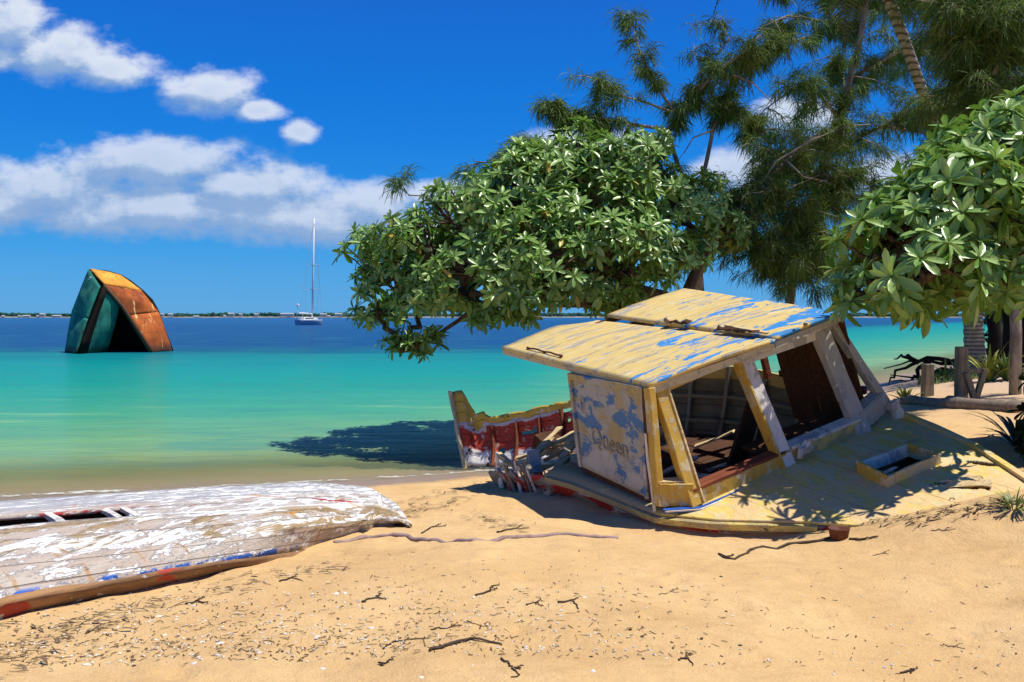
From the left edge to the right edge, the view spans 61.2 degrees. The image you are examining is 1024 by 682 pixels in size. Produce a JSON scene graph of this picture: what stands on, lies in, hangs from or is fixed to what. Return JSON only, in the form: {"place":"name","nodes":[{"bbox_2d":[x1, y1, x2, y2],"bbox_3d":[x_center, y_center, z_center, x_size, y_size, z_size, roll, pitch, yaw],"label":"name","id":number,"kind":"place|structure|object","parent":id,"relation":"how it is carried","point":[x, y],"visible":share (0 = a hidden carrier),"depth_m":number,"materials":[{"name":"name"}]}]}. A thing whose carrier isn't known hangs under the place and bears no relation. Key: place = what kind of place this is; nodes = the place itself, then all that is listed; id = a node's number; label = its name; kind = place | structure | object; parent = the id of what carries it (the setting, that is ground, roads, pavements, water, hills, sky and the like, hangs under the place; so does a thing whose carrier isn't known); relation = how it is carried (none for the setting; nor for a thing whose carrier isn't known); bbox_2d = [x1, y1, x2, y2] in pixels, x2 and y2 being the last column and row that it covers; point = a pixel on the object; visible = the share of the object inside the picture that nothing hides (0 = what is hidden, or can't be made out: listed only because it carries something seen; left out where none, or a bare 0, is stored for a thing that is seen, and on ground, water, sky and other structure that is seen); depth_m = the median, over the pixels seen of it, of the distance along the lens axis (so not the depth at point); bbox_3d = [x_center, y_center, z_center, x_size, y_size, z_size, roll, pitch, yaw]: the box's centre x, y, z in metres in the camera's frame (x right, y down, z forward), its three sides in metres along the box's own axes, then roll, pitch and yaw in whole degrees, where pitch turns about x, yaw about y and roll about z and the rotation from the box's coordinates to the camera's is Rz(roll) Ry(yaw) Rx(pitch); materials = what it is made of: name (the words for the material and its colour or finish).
{"place":"outdoors","nodes":[
{"label":"outdoors","id":0,"kind":"place"},
{"bbox_2d":[280,313,293,315],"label":"house","id":1,"kind":"structure","parent":0,"point":[286,314],"depth_m":1892.18,"materials":[{"name":"white"}]},
{"bbox_2d":[0,316,984,317],"bbox_3d":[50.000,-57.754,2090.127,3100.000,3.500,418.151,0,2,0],"label":"shore","id":2,"kind":"structure","parent":0,"point":[354,317],"depth_m":1899.97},
{"bbox_2d":[0,312,983,315],"bbox_3d":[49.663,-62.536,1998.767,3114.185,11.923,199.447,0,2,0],"label":"trees","id":3,"kind":"object","parent":2,"relation":"on","point":[345,314],"visible":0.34,"depth_m":1916.18,"materials":[{"name":"green plant"}]},
{"bbox_2d":[0,318,987,496],"bbox_3d":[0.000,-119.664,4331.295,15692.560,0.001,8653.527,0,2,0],"label":"sea water","id":4,"kind":"structure","parent":0,"point":[210,392],"depth_m":28.53,"materials":[{"name":"teal liquid"}]},
{"bbox_2d":[65,269,173,353],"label":"sunken ship","id":5,"kind":"object","parent":4,"relation":"on","point":[112,311],"visible":0.98,"depth_m":57.88,"materials":[{"name":"metal"}]},
{"bbox_2d":[295,218,322,324],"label":"sailing yacht","id":6,"kind":"object","parent":4,"relation":"on","point":[311,320],"visible":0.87,"depth_m":251.55,"materials":[{"name":"grey paint"}]},
{"bbox_2d":[0,0,1021,313],"label":"sky","id":7,"kind":"structure","parent":0,"point":[190,152],"materials":[{"name":"blue"}]},
{"bbox_2d":[0,352,1023,681],"bbox_3d":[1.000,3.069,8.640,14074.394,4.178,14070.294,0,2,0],"label":"ground","id":8,"kind":"structure","parent":0,"point":[918,570],"depth_m":5.38,"materials":[{"name":"beige sand"}]},
{"bbox_2d":[0,561,350,677],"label":"hull wrack","id":9,"kind":"object","parent":8,"relation":"on","point":[43,657],"visible":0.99,"depth_m":4.83,"materials":[{"name":"brown plant"}]},
{"bbox_2d":[185,596,207,604],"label":"twig","id":10,"kind":"object","parent":8,"relation":"on","point":[198,600],"visible":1,"depth_m":5.29,"materials":[{"name":"brown wood"}]},
{"bbox_2d":[0,482,411,618],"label":"capsized wreck","id":11,"kind":"object","parent":8,"relation":"on","point":[59,551],"visible":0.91,"depth_m":6.22,"materials":[{"name":"paint"}]},
{"bbox_2d":[279,573,301,581],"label":"twig","id":12,"kind":"object","parent":8,"relation":"on","point":[290,578],"visible":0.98,"depth_m":5.87,"materials":[{"name":"brown wood"}]},
{"bbox_2d":[361,593,385,602],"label":"twig","id":13,"kind":"object","parent":8,"relation":"on","point":[365,600],"visible":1,"depth_m":5.24,"materials":[{"name":"brown wood"}]},
{"bbox_2d":[378,656,394,665],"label":"twig","id":14,"kind":"object","parent":8,"relation":"on","point":[383,663],"visible":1,"depth_m":4.05,"materials":[{"name":"brown wood"}]},
{"bbox_2d":[382,637,429,649],"bbox_3d":[-0.570,1.527,4.412,0.269,0.031,0.144,-1,2,-35],"label":"twig","id":15,"kind":"object","parent":8,"relation":"on","point":[398,640],"visible":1,"depth_m":4.43,"materials":[{"name":"brown wood"}]},
{"bbox_2d":[421,523,446,533],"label":"twig","id":16,"kind":"object","parent":8,"relation":"on","point":[427,529],"visible":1,"depth_m":7.68,"materials":[{"name":"brown wood"}]},
{"bbox_2d":[430,622,459,629],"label":"twig","id":17,"kind":"object","parent":8,"relation":"on","point":[446,628],"visible":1,"depth_m":4.62,"materials":[{"name":"brown wood"}]},
{"bbox_2d":[429,637,501,651],"bbox_3d":[-0.240,1.497,4.282,0.388,0.044,0.088,-1,2,-25],"label":"twig","id":18,"kind":"object","parent":8,"relation":"on","point":[450,644],"visible":1,"depth_m":4.29,"materials":[{"name":"brown wood"}]},
{"bbox_2d":[396,481,535,531],"bbox_3d":[-0.440,1.765,9.672,1.801,0.424,4.552,0,2,0],"label":"wrack line","id":19,"kind":"object","parent":8,"relation":"on","point":[464,489],"visible":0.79,"depth_m":8.88,"materials":[{"name":"brown plant"}]},
{"bbox_2d":[333,532,618,542],"bbox_3d":[-0.312,1.637,7.118,2.381,0.174,0.578,0,2,4],"label":"buried strip","id":20,"kind":"object","parent":8,"relation":"on","point":[412,538],"visible":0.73,"depth_m":7.25,"materials":[{"name":"brown wood"}]},
{"bbox_2d":[475,583,499,595],"bbox_3d":[-0.130,1.546,5.404,0.067,0.020,0.286,1,2,32],"label":"twig","id":21,"kind":"object","parent":8,"relation":"on","point":[491,586],"visible":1,"depth_m":5.38,"materials":[{"name":"brown wood"}]},
{"bbox_2d":[496,524,525,532],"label":"twig","id":22,"kind":"object","parent":8,"relation":"on","point":[512,528],"visible":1,"depth_m":7.51,"materials":[{"name":"brown wood"}]},
{"bbox_2d":[0,553,1023,680],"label":"beach litter","id":23,"kind":"object","parent":8,"relation":"on","point":[285,633],"visible":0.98,"depth_m":4.55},
{"bbox_2d":[500,657,523,676],"bbox_3d":[0.015,1.493,3.971,0.095,0.036,0.292,0,2,-10],"label":"twig","id":24,"kind":"object","parent":8,"relation":"on","point":[511,666],"visible":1,"depth_m":3.97,"materials":[{"name":"brown wood"}]},
{"bbox_2d":[332,115,758,363],"bbox_3d":[0.530,-1.053,16.494,6.890,6.126,6.677,-1,2,-42],"label":"heliotrope tree","id":25,"kind":"object","parent":8,"relation":"on","point":[547,237],"visible":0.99,"depth_m":14.76,"materials":[{"name":"green plant"}]},
{"bbox_2d":[557,596,578,608],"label":"twig","id":26,"kind":"object","parent":8,"relation":"on","point":[571,600],"visible":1,"depth_m":5.11,"materials":[{"name":"brown wood"}]},
{"bbox_2d":[377,3,900,330],"bbox_3d":[2.543,-2.425,17.176,10.274,8.850,4.010,0,2,0],"label":"casuarina tree","id":27,"kind":"object","parent":8,"relation":"on","point":[768,193],"visible":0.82,"depth_m":16.99,"materials":[{"name":"green plant"}]},
{"bbox_2d":[678,652,693,664],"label":"twig","id":28,"kind":"object","parent":8,"relation":"on","point":[685,657],"visible":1,"depth_m":4.24,"materials":[{"name":"brown wood"}]},
{"bbox_2d":[448,288,1023,533],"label":"wrecked boat","id":29,"kind":"object","parent":8,"relation":"on","point":[671,423],"visible":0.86,"depth_m":9.30,"materials":[{"name":"paint"}]},
{"bbox_2d":[718,536,877,559],"bbox_3d":[2.260,1.657,7.000,1.432,0.136,0.352,-1,2,-19],"label":"root strand","id":30,"kind":"object","parent":8,"relation":"on","point":[776,548],"visible":0.97,"depth_m":7.09},
{"bbox_2d":[828,525,849,540],"bbox_3d":[2.732,1.617,7.239,0.180,0.110,0.180,0,2,0],"label":"rusty tin","id":31,"kind":"object","parent":8,"relation":"on","point":[838,533],"visible":0.95,"depth_m":7.19,"materials":[{"name":"brown metal"}]},
{"bbox_2d":[712,0,986,374],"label":"coconut palm","id":32,"kind":"object","parent":8,"relation":"on","point":[974,340],"visible":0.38,"depth_m":17.54,"materials":[{"name":"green plant"}]},
{"bbox_2d":[735,0,1016,308],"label":"casuarina tree","id":33,"kind":"object","parent":8,"relation":"on","point":[839,177],"visible":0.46,"depth_m":19.05,"materials":[{"name":"green plant"}]},
{"bbox_2d":[888,386,923,400],"bbox_3d":[7.660,1.036,16.852,0.692,0.387,0.702,-1,2,-21],"label":"lily plant","id":34,"kind":"object","parent":8,"relation":"on","point":[904,392],"visible":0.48,"depth_m":16.89,"materials":[{"name":"green plant"}]},
{"bbox_2d":[900,666,917,673],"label":"twig","id":35,"kind":"object","parent":8,"relation":"on","point":[908,670],"visible":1,"depth_m":4.29,"materials":[{"name":"brown wood"}]},
{"bbox_2d":[811,0,1019,337],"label":"casuarina tree","id":36,"kind":"object","parent":8,"relation":"on","point":[891,77],"visible":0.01,"depth_m":27.56,"materials":[{"name":"green plant"}]},
{"bbox_2d":[884,354,953,384],"bbox_3d":[13.237,0.994,27.052,3.401,1.188,1.166,0,2,0],"label":"fallen branch","id":37,"kind":"object","parent":8,"relation":"on","point":[924,360],"visible":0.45,"depth_m":27.02,"materials":[{"name":"black wood"}]},
{"bbox_2d":[816,85,1023,338],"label":"heliotrope tree","id":38,"kind":"object","parent":8,"relation":"on","point":[944,232],"visible":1,"depth_m":8.11,"materials":[{"name":"green plant"}]},
{"bbox_2d":[920,364,933,396],"bbox_3d":[8.404,0.890,17.530,0.204,0.854,0.208,0,2,0],"label":"timber post","id":39,"kind":"object","parent":8,"relation":"on","point":[927,379],"visible":0.64,"depth_m":17.44,"materials":[{"name":"grey wood"}]},
{"bbox_2d":[862,184,1001,361],"bbox_3d":[13.567,-2.267,24.712,7.324,6.402,5.833,0,2,0],"label":"casuarina tree","id":40,"kind":"object","parent":8,"relation":"on","point":[994,332],"depth_m":24.87,"materials":[{"name":"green plant"}]},
{"bbox_2d":[855,496,1023,527],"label":"leaf drift","id":41,"kind":"object","parent":8,"relation":"on","point":[928,517],"visible":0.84,"depth_m":7.17,"materials":[{"name":"brown plant"}]},
{"bbox_2d":[934,359,953,379],"bbox_3d":[10.551,0.683,21.245,0.993,0.629,0.787,-1,2,-22],"label":"lily plant","id":42,"kind":"object","parent":8,"relation":"on","point":[946,373],"visible":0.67,"depth_m":21.18,"materials":[{"name":"green plant"}]},
{"bbox_2d":[883,0,1023,394],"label":"casuarina tree","id":43,"kind":"object","parent":8,"relation":"on","point":[984,50],"visible":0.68,"depth_m":14.86,"materials":[{"name":"green plant"}]},
{"bbox_2d":[945,643,964,648],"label":"twig","id":44,"kind":"object","parent":8,"relation":"on","point":[956,645],"visible":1,"depth_m":4.70,"materials":[{"name":"brown wood"}]},
{"bbox_2d":[899,394,1023,412],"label":"driftwood log","id":45,"kind":"object","parent":8,"relation":"on","point":[959,402],"visible":0.8,"depth_m":14.86,"materials":[{"name":"wood"}]},
{"bbox_2d":[954,346,987,398],"bbox_3d":[8.425,0.705,15.871,0.545,1.204,0.257,0,2,0],"label":"braced post","id":46,"kind":"object","parent":8,"relation":"on","point":[963,384],"visible":0.73,"depth_m":15.82,"materials":[{"name":"grey wood"}]},
{"bbox_2d":[983,314,987,354],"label":"thicket shrub","id":47,"kind":"object","parent":8,"relation":"on","point":[986,333],"visible":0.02,"depth_m":30.19,"materials":[{"name":"green plant"}]},
{"bbox_2d":[968,345,1008,381],"bbox_3d":[10.387,0.450,18.690,1.693,0.945,1.467,0,2,0],"label":"lily plant","id":48,"kind":"object","parent":8,"relation":"on","point":[992,376],"visible":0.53,"depth_m":18.64,"materials":[{"name":"green plant"}]},
{"bbox_2d":[964,407,1023,446],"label":"strap leaf plant","id":49,"kind":"object","parent":8,"relation":"on","point":[1010,427],"visible":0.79,"depth_m":10.36,"materials":[{"name":"green plant"}]},
{"bbox_2d":[973,342,1023,379],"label":"lily plant","id":50,"kind":"object","parent":8,"relation":"on","point":[1002,365],"visible":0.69,"depth_m":18.48,"materials":[{"name":"green plant"}]},
{"bbox_2d":[976,484,1023,513],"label":"grass tuft","id":51,"kind":"object","parent":8,"relation":"on","point":[1008,500],"visible":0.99,"depth_m":7.01,"materials":[{"name":"green plant"}]},
{"bbox_2d":[1001,309,1009,360],"bbox_3d":[13.191,-2.457,22.658,5.665,6.734,5.199,-1,2,-18],"label":"casuarina tree","id":52,"kind":"object","parent":8,"relation":"on","point":[1006,331],"depth_m":22.91,"materials":[{"name":"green plant"}]},
{"bbox_2d":[1006,372,1023,459],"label":"leafy shrub","id":53,"kind":"object","parent":8,"relation":"on","point":[1020,423],"visible":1,"depth_m":9.18,"materials":[{"name":"green plant"}]},
{"bbox_2d":[1022,317,1023,369],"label":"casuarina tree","id":54,"kind":"object","parent":8,"relation":"on","point":[1023,342],"depth_m":20.95,"materials":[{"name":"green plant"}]},
{"bbox_2d":[915,369,1023,386],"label":"grass","id":55,"kind":"structure","parent":0,"point":[937,380],"depth_m":20.63,"materials":[{"name":"green plant"}]}
]}

